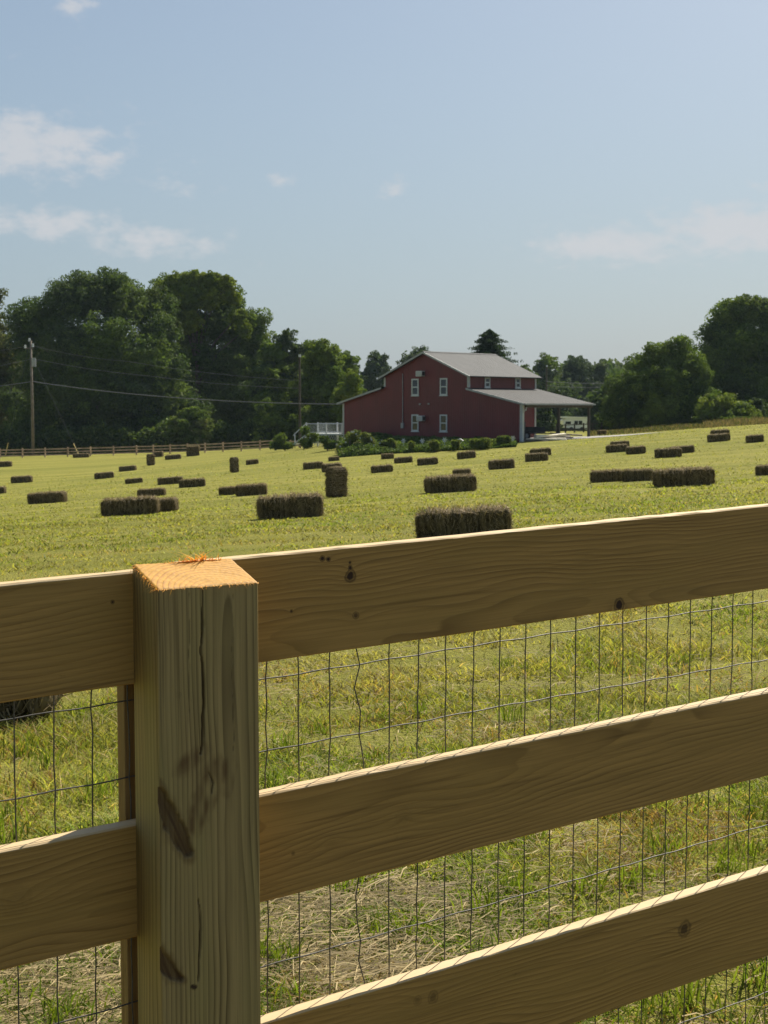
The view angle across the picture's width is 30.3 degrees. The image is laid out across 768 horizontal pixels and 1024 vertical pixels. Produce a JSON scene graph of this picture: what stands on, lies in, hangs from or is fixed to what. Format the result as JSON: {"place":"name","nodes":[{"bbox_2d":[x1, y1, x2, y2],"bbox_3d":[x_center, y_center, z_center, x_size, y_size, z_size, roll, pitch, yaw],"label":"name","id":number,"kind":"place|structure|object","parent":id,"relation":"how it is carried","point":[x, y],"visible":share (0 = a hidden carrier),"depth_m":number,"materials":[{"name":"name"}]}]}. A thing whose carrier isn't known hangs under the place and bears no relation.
{"place":"outdoors","nodes":[
{"label":"outdoors","id":0,"kind":"place"},
{"bbox_2d":[0,424,767,1023],"bbox_3d":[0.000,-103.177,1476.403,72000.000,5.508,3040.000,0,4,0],"label":"field","id":1,"kind":"structure","parent":0,"point":[42,470],"depth_m":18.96,"materials":[{"name":"green plant"}]},
{"bbox_2d":[0,287,28,444],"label":"pale tree","id":2,"kind":"object","parent":1,"relation":"on","point":[5,358],"visible":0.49,"depth_m":180.56,"materials":[{"name":"green plant"}]},
{"bbox_2d":[10,475,32,482],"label":"hay bale","id":3,"kind":"object","parent":1,"relation":"on","point":[21,479],"visible":0.98,"depth_m":110.73},
{"bbox_2d":[24,338,35,454],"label":"utility pole","id":4,"kind":"object","parent":1,"relation":"on","point":[32,362],"visible":0.96,"depth_m":157.34,"materials":[{"name":"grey wood"}]},
{"bbox_2d":[0,359,282,387],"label":"power line","id":5,"kind":"object","parent":4,"relation":"attached to","point":[155,376],"visible":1,"depth_m":147.55,"materials":[{"name":"black metal"}]},
{"bbox_2d":[0,346,298,380],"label":"power line","id":6,"kind":"object","parent":4,"relation":"attached to","point":[153,365],"visible":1,"depth_m":146.18,"materials":[{"name":"black metal"}]},
{"bbox_2d":[1,381,324,403],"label":"service cable","id":7,"kind":"object","parent":4,"relation":"attached to","point":[171,397],"visible":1,"depth_m":139.12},
{"bbox_2d":[0,693,71,723],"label":"hay bale","id":8,"kind":"object","parent":1,"relation":"on","point":[35,705],"visible":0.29,"depth_m":6.94},
{"bbox_2d":[26,489,67,503],"bbox_3d":[-13.868,-0.627,58.456,1.762,0.548,0.767,-3,4,10],"label":"hay bale","id":9,"kind":"object","parent":1,"relation":"on","point":[47,497],"visible":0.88,"depth_m":58.21},
{"bbox_2d":[73,453,89,457],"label":"hay bale","id":10,"kind":"object","parent":1,"relation":"on","point":[80,455],"visible":1,"depth_m":145.48},
{"bbox_2d":[93,471,113,478],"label":"hay bale","id":11,"kind":"object","parent":1,"relation":"on","point":[103,475],"visible":0.97,"depth_m":107.23},
{"bbox_2d":[0,266,215,452],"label":"oak tree","id":12,"kind":"object","parent":1,"relation":"on","point":[122,299],"visible":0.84,"depth_m":170.60,"materials":[{"name":"green plant"}]},
{"bbox_2d":[119,465,136,471],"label":"hay bale","id":13,"kind":"object","parent":1,"relation":"on","point":[128,468],"visible":1,"depth_m":117.21},
{"bbox_2d":[99,494,160,515],"bbox_3d":[-6.727,-0.192,37.652,1.673,0.555,0.795,-3,4,-1],"label":"hay bale","id":14,"kind":"object","parent":1,"relation":"on","point":[132,505],"visible":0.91,"depth_m":37.38},
{"bbox_2d":[124,477,142,483],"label":"hay bale","id":15,"kind":"object","parent":1,"relation":"on","point":[133,480],"visible":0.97,"depth_m":86.07},
{"bbox_2d":[0,440,272,457],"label":"rail fence","id":16,"kind":"object","parent":1,"relation":"on","point":[153,449],"visible":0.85,"depth_m":148.74,"materials":[{"name":"brown wood"}]},
{"bbox_2d":[0,414,281,454],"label":"undergrowth","id":17,"kind":"object","parent":1,"relation":"on","point":[224,430],"visible":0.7,"depth_m":164.04,"materials":[{"name":"green plant"}]},
{"bbox_2d":[146,454,155,465],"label":"hay bale","id":18,"kind":"object","parent":1,"relation":"on","point":[150,458],"visible":1,"depth_m":122.88},
{"bbox_2d":[137,487,166,496],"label":"hay bale","id":19,"kind":"object","parent":1,"relation":"on","point":[157,491],"visible":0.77,"depth_m":58.55},
{"bbox_2d":[157,496,178,511],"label":"hay bale","id":20,"kind":"object","parent":1,"relation":"on","point":[168,504],"visible":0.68,"depth_m":38.69},
{"bbox_2d":[157,475,182,484],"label":"hay bale","id":21,"kind":"object","parent":1,"relation":"on","point":[168,480],"visible":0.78,"depth_m":77.47},
{"bbox_2d":[165,454,180,459],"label":"hay bale","id":22,"kind":"object","parent":1,"relation":"on","point":[170,457],"visible":1,"depth_m":130.95},
{"bbox_2d":[6,340,363,447],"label":"woodland","id":23,"kind":"object","parent":1,"relation":"on","point":[192,382],"depth_m":194.90,"materials":[{"name":"green plant"}]},
{"bbox_2d":[161,406,216,450],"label":"understorey shrub","id":24,"kind":"object","parent":1,"relation":"on","point":[179,432],"visible":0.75,"depth_m":161.33,"materials":[{"name":"green plant"}]},
{"bbox_2d":[178,477,205,487],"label":"hay bale","id":25,"kind":"object","parent":1,"relation":"on","point":[193,482],"visible":0.96,"depth_m":68.64},
{"bbox_2d":[155,269,253,401],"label":"maple tree","id":26,"kind":"object","parent":1,"relation":"on","point":[188,291],"visible":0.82,"depth_m":181.21,"materials":[{"name":"green plant"}]},
{"bbox_2d":[148,270,276,443],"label":"poplar tree","id":27,"kind":"object","parent":1,"relation":"on","point":[239,359],"visible":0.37,"depth_m":182.90,"materials":[{"name":"green plant"}]},
{"bbox_2d":[218,485,235,494],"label":"hay bale","id":28,"kind":"object","parent":1,"relation":"on","point":[227,490],"visible":0.72,"depth_m":53.04},
{"bbox_2d":[229,457,238,472],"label":"hay bale","id":29,"kind":"object","parent":1,"relation":"on","point":[234,464],"visible":0.99,"depth_m":91.39},
{"bbox_2d":[234,482,267,496],"bbox_3d":[-4.717,-0.819,50.473,1.234,0.488,0.717,-3,4,2],"label":"hay bale","id":30,"kind":"object","parent":1,"relation":"on","point":[245,489],"visible":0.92,"depth_m":50.23},
{"bbox_2d":[236,339,296,442],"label":"elm tree","id":31,"kind":"object","parent":1,"relation":"on","point":[272,355],"visible":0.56,"depth_m":168.24,"materials":[{"name":"green plant"}]},
{"bbox_2d":[250,397,297,445],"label":"understorey shrub","id":32,"kind":"object","parent":1,"relation":"on","point":[270,422],"visible":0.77,"depth_m":158.70,"materials":[{"name":"green plant"}]},
{"bbox_2d":[269,432,295,450],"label":"shrub","id":33,"kind":"object","parent":1,"relation":"on","point":[279,442],"visible":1,"depth_m":126.46,"materials":[{"name":"green plant"}]},
{"bbox_2d":[254,490,325,519],"bbox_3d":[-1.925,-0.155,29.048,1.490,0.562,0.788,-3,4,-3],"label":"hay bale","id":34,"kind":"object","parent":1,"relation":"on","point":[289,505],"visible":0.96,"depth_m":28.78},
{"bbox_2d":[270,328,317,442],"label":"ash tree","id":35,"kind":"object","parent":1,"relation":"on","point":[285,338],"visible":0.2,"depth_m":170.31,"materials":[{"name":"green plant"}]},
{"bbox_2d":[298,354,300,446],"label":"utility pole","id":36,"kind":"object","parent":1,"relation":"on","point":[299,355],"visible":0.83,"depth_m":135.44,"materials":[{"name":"brown wood"}]},
{"bbox_2d":[293,425,319,448],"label":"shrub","id":37,"kind":"object","parent":1,"relation":"on","point":[308,441],"visible":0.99,"depth_m":121.64,"materials":[{"name":"green plant"}]},
{"bbox_2d":[290,342,324,410],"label":"elm tree","id":38,"kind":"object","parent":1,"relation":"on","point":[296,364],"visible":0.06,"depth_m":173.55,"materials":[{"name":"green plant"}]},
{"bbox_2d":[303,461,322,469],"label":"hay bale","id":39,"kind":"object","parent":1,"relation":"on","point":[312,465],"visible":0.84,"depth_m":85.73},
{"bbox_2d":[286,338,346,439],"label":"hickory tree","id":40,"kind":"object","parent":1,"relation":"on","point":[322,376],"visible":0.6,"depth_m":162.93,"materials":[{"name":"green plant"}]},
{"bbox_2d":[294,422,342,445],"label":"deck","id":41,"kind":"structure","parent":1,"relation":"on","point":[326,430],"depth_m":125.55,"materials":[{"name":"white wood"}]},
{"bbox_2d":[25,352,627,392],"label":"wood","id":42,"kind":"object","parent":1,"relation":"on","point":[617,366],"visible":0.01,"depth_m":287.10,"materials":[{"name":"green plant"}]},
{"bbox_2d":[318,435,339,450],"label":"shrub","id":43,"kind":"object","parent":1,"relation":"on","point":[327,442],"visible":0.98,"depth_m":111.85,"materials":[{"name":"green plant"}]},
{"bbox_2d":[321,462,341,471],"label":"hay bale","id":44,"kind":"object","parent":1,"relation":"on","point":[324,465],"visible":0.57,"depth_m":77.95},
{"bbox_2d":[324,466,349,497],"bbox_3d":[-1.416,-0.905,42.957,0.802,1.023,0.545,-3,5,-31],"label":"hay bale","id":45,"kind":"object","parent":1,"relation":"on","point":[336,482],"visible":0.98,"depth_m":42.82},
{"bbox_2d":[329,368,363,438],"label":"hickory tree","id":46,"kind":"object","parent":1,"relation":"on","point":[349,388],"visible":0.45,"depth_m":158.91,"materials":[{"name":"green plant"}]},
{"bbox_2d":[335,429,362,451],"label":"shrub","id":47,"kind":"object","parent":1,"relation":"on","point":[351,438],"visible":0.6,"depth_m":104.92,"materials":[{"name":"green plant"}]},
{"bbox_2d":[339,350,367,393],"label":"elm tree","id":48,"kind":"object","parent":1,"relation":"on","point":[351,361],"visible":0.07,"depth_m":182.99,"materials":[{"name":"green plant"}]},
{"bbox_2d":[353,431,375,449],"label":"flowering shrub","id":49,"kind":"object","parent":1,"relation":"on","point":[365,436],"visible":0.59,"depth_m":103.62,"materials":[{"name":"green plant"}]},
{"bbox_2d":[360,350,391,391],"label":"tree","id":50,"kind":"object","parent":1,"relation":"on","point":[376,364],"visible":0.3,"depth_m":259.33,"materials":[{"name":"green plant"}]},
{"bbox_2d":[370,463,393,472],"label":"hay bale","id":51,"kind":"object","parent":1,"relation":"on","point":[387,467],"visible":0.94,"depth_m":70.36},
{"bbox_2d":[0,503,767,1023],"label":"board fence","id":52,"kind":"object","parent":1,"relation":"on","point":[188,863],"visible":1,"depth_m":2.02,"materials":[{"name":"brown wood"}]},
{"bbox_2d":[0,590,767,1023],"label":"cut straw","id":53,"kind":"object","parent":1,"relation":"on","point":[348,968],"visible":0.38,"depth_m":4.06,"materials":[{"name":"beige plant"}]},
{"bbox_2d":[0,649,767,1023],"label":"grass tufts","id":54,"kind":"object","parent":1,"relation":"on","point":[276,953],"visible":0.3,"depth_m":4.34,"materials":[{"name":"green plant"}]},
{"bbox_2d":[381,453,393,458],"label":"hay bale","id":55,"kind":"object","parent":1,"relation":"on","point":[387,456],"visible":0.98,"depth_m":94.59},
{"bbox_2d":[378,438,397,448],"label":"shrub","id":56,"kind":"object","parent":1,"relation":"on","point":[390,442],"visible":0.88,"depth_m":103.75,"materials":[{"name":"green plant"}]},
{"bbox_2d":[394,456,413,463],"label":"hay bale","id":57,"kind":"object","parent":1,"relation":"on","point":[403,459],"visible":0.98,"depth_m":84.89},
{"bbox_2d":[395,345,428,365],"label":"tree","id":58,"kind":"object","parent":1,"relation":"on","point":[413,352],"visible":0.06,"depth_m":265.80,"materials":[{"name":"green plant"}]},
{"bbox_2d":[338,432,515,456],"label":"bank planting","id":59,"kind":"object","parent":1,"relation":"on","point":[349,449],"visible":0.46,"depth_m":103.91,"materials":[{"name":"green plant"}]},
{"bbox_2d":[417,456,438,465],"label":"hay bale","id":60,"kind":"object","parent":1,"relation":"on","point":[429,461],"visible":0.98,"depth_m":77.15},
{"bbox_2d":[428,439,440,451],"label":"shrub","id":61,"kind":"object","parent":1,"relation":"on","point":[434,445],"visible":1,"depth_m":100.83,"materials":[{"name":"green plant"}]},
{"bbox_2d":[422,472,477,492],"bbox_3d":[1.954,-0.873,41.890,1.684,0.588,0.823,-4,4,-6],"label":"hay bale","id":62,"kind":"object","parent":1,"relation":"on","point":[450,483],"visible":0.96,"depth_m":41.61},
{"bbox_2d":[450,439,460,450],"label":"shrub","id":63,"kind":"object","parent":1,"relation":"on","point":[455,445],"visible":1,"depth_m":100.84,"materials":[{"name":"green plant"}]},
{"bbox_2d":[452,468,471,474],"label":"hay bale","id":64,"kind":"object","parent":1,"relation":"on","point":[457,471],"visible":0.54,"depth_m":57.93},
{"bbox_2d":[412,501,515,537],"bbox_3d":[0.932,0.113,16.656,1.241,0.448,0.659,-3,4,4],"label":"hay bale","id":65,"kind":"object","parent":1,"relation":"on","point":[439,521],"visible":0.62,"depth_m":16.44},
{"bbox_2d":[337,351,595,441],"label":"barn","id":66,"kind":"structure","parent":1,"relation":"on","point":[448,394],"depth_m":116.41,"materials":[{"name":"red wood"}]},
{"bbox_2d":[411,379,418,395],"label":"window","id":67,"kind":"structure","parent":66,"relation":"in","point":[414,382],"depth_m":117.66,"materials":[{"name":"white glass"}]},
{"bbox_2d":[411,414,418,431],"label":"window","id":68,"kind":"structure","parent":66,"relation":"in","point":[414,424],"depth_m":117.89,"materials":[{"name":"white glass"}]},
{"bbox_2d":[439,378,447,395],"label":"window","id":69,"kind":"structure","parent":66,"relation":"in","point":[443,381],"depth_m":115.38,"materials":[{"name":"white glass"}]},
{"bbox_2d":[440,415,446,431],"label":"window","id":70,"kind":"structure","parent":66,"relation":"in","point":[443,418],"depth_m":115.58,"materials":[{"name":"white glass"}]},
{"bbox_2d":[457,450,475,458],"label":"hay bale","id":71,"kind":"object","parent":1,"relation":"on","point":[466,454],"visible":0.98,"depth_m":82.22},
{"bbox_2d":[468,437,492,449],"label":"shrub","id":72,"kind":"object","parent":1,"relation":"on","point":[484,443],"visible":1,"depth_m":100.67,"materials":[{"name":"green plant"}]},
{"bbox_2d":[487,458,515,469],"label":"hay bale","id":73,"kind":"object","parent":1,"relation":"on","point":[504,463],"visible":0.94,"depth_m":64.13},
{"bbox_2d":[496,435,512,444],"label":"shrub","id":74,"kind":"object","parent":1,"relation":"on","point":[504,439],"visible":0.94,"depth_m":102.68,"materials":[{"name":"green plant"}]},
{"bbox_2d":[467,329,547,426],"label":"cedar tree","id":75,"kind":"object","parent":1,"relation":"on","point":[488,341],"visible":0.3,"depth_m":153.47,"materials":[{"name":"green plant"}]},
{"bbox_2d":[524,451,548,461],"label":"hay bale","id":76,"kind":"object","parent":1,"relation":"on","point":[541,456],"visible":0.97,"depth_m":70.78},
{"bbox_2d":[529,447,551,454],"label":"hay bale","id":77,"kind":"object","parent":1,"relation":"on","point":[539,450],"visible":0.59,"depth_m":76.38},
{"bbox_2d":[536,408,562,431],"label":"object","id":78,"kind":"object","parent":1,"relation":"on","point":[550,424],"visible":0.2,"depth_m":176.59,"materials":[{"name":"green plant"}]},
{"bbox_2d":[532,352,584,398],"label":"tree","id":79,"kind":"object","parent":1,"relation":"on","point":[539,367],"visible":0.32,"depth_m":258.68,"materials":[{"name":"green plant"}]},
{"bbox_2d":[544,382,574,430],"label":"tree","id":80,"kind":"object","parent":1,"relation":"on","point":[565,412],"visible":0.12,"depth_m":232.49,"materials":[{"name":"green plant"}]},
{"bbox_2d":[524,435,610,440],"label":"concrete pad","id":81,"kind":"object","parent":1,"relation":"on","point":[566,438],"visible":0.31,"depth_m":112.75,"materials":[{"name":"grey concrete"}]},
{"bbox_2d":[525,427,549,439],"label":"utility trailer","id":82,"kind":"object","parent":81,"relation":"on","point":[533,430],"visible":0.54,"depth_m":113.35,"materials":[{"name":"metal"}]},
{"bbox_2d":[560,416,586,430],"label":"camper","id":83,"kind":"object","parent":1,"relation":"on","point":[567,421],"visible":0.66,"depth_m":203.49,"materials":[{"name":"white metal"}]},
{"bbox_2d":[566,396,587,430],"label":"tree","id":84,"kind":"object","parent":1,"relation":"on","point":[579,412],"visible":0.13,"depth_m":226.64,"materials":[{"name":"green plant"}]},
{"bbox_2d":[556,422,601,432],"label":"dark rail fence","id":85,"kind":"object","parent":1,"relation":"on","point":[583,428],"visible":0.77,"depth_m":149.64,"materials":[{"name":"wood"}]},
{"bbox_2d":[559,355,602,400],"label":"tree","id":86,"kind":"object","parent":1,"relation":"on","point":[578,370],"visible":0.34,"depth_m":267.35,"materials":[{"name":"green plant"}]},
{"bbox_2d":[587,358,610,383],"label":"tree","id":87,"kind":"object","parent":1,"relation":"on","point":[600,372],"visible":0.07,"depth_m":272.11,"materials":[{"name":"green plant"}]},
{"bbox_2d":[589,468,621,482],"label":"hay bale","id":88,"kind":"object","parent":1,"relation":"on","point":[609,475],"visible":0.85,"depth_m":43.22},
{"bbox_2d":[605,443,627,452],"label":"hay bale","id":89,"kind":"object","parent":1,"relation":"on","point":[615,448],"visible":0.94,"depth_m":74.22},
{"bbox_2d":[595,373,639,429],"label":"round tree","id":90,"kind":"object","parent":1,"relation":"on","point":[603,388],"visible":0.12,"depth_m":151.05,"materials":[{"name":"green plant"}]},
{"bbox_2d":[625,445,645,454],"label":"hay bale","id":91,"kind":"object","parent":1,"relation":"on","point":[636,450],"visible":0.98,"depth_m":71.19},
{"bbox_2d":[620,467,652,481],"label":"hay bale","id":92,"kind":"object","parent":1,"relation":"on","point":[633,474],"visible":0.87,"depth_m":42.26},
{"bbox_2d":[590,422,707,435],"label":"field edge weeds","id":93,"kind":"object","parent":1,"relation":"on","point":[670,427],"visible":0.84,"depth_m":124.65,"materials":[{"name":"plant"}]},
{"bbox_2d":[594,333,715,427],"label":"round tree","id":94,"kind":"object","parent":1,"relation":"on","point":[644,390],"visible":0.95,"depth_m":142.91,"materials":[{"name":"green plant"}]},
{"bbox_2d":[653,447,682,457],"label":"hay bale","id":95,"kind":"object","parent":1,"relation":"on","point":[664,452],"visible":0.99,"depth_m":65.33},
{"bbox_2d":[586,326,765,430],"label":"woodland","id":96,"kind":"object","parent":1,"relation":"on","point":[596,396],"visible":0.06,"depth_m":172.29,"materials":[{"name":"green plant"}]},
{"bbox_2d":[596,399,767,430],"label":"undergrowth","id":97,"kind":"object","parent":1,"relation":"on","point":[599,421],"visible":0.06,"depth_m":149.75,"materials":[{"name":"green plant"}]},
{"bbox_2d":[649,464,717,487],"bbox_3d":[7.807,-0.947,36.996,1.729,0.554,0.776,-3,4,-2],"label":"hay bale","id":98,"kind":"object","parent":1,"relation":"on","point":[685,476],"visible":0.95,"depth_m":36.73},
{"bbox_2d":[671,445,695,452],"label":"hay bale","id":99,"kind":"object","parent":1,"relation":"on","point":[688,448],"visible":0.58,"depth_m":68.74},
{"bbox_2d":[706,433,730,441],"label":"hay bale","id":100,"kind":"object","parent":1,"relation":"on","point":[717,437],"visible":0.98,"depth_m":76.82},
{"bbox_2d":[710,429,729,433],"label":"hay bale","id":101,"kind":"object","parent":1,"relation":"on","point":[715,431],"visible":0.64,"depth_m":82.62},
{"bbox_2d":[691,389,765,422],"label":"sumac bush","id":102,"kind":"object","parent":1,"relation":"on","point":[712,406],"visible":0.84,"depth_m":139.61,"materials":[{"name":"green plant"}]},
{"bbox_2d":[692,293,767,402],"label":"oak tree","id":103,"kind":"object","parent":1,"relation":"on","point":[734,349],"visible":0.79,"depth_m":162.50,"materials":[{"name":"green plant"}]},
{"bbox_2d":[703,415,767,427],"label":"tall weeds","id":104,"kind":"object","parent":1,"relation":"on","point":[758,420],"visible":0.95,"depth_m":125.07,"materials":[{"name":"plant"}]},
{"bbox_2d":[745,433,764,442],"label":"hay bale","id":105,"kind":"object","parent":1,"relation":"on","point":[754,438],"visible":0.98,"depth_m":73.70},
{"bbox_2d":[746,397,767,417],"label":"bush","id":106,"kind":"object","parent":1,"relation":"on","point":[758,404],"visible":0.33,"depth_m":142.13,"materials":[{"name":"green plant"}]},
{"bbox_2d":[755,463,767,475],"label":"hay bale","id":107,"kind":"object","parent":1,"relation":"on","point":[761,469],"visible":0.95,"depth_m":42.09},
{"bbox_2d":[0,0,767,377],"label":"sky","id":108,"kind":"structure","parent":0,"point":[588,179],"materials":[{"name":"blue"}]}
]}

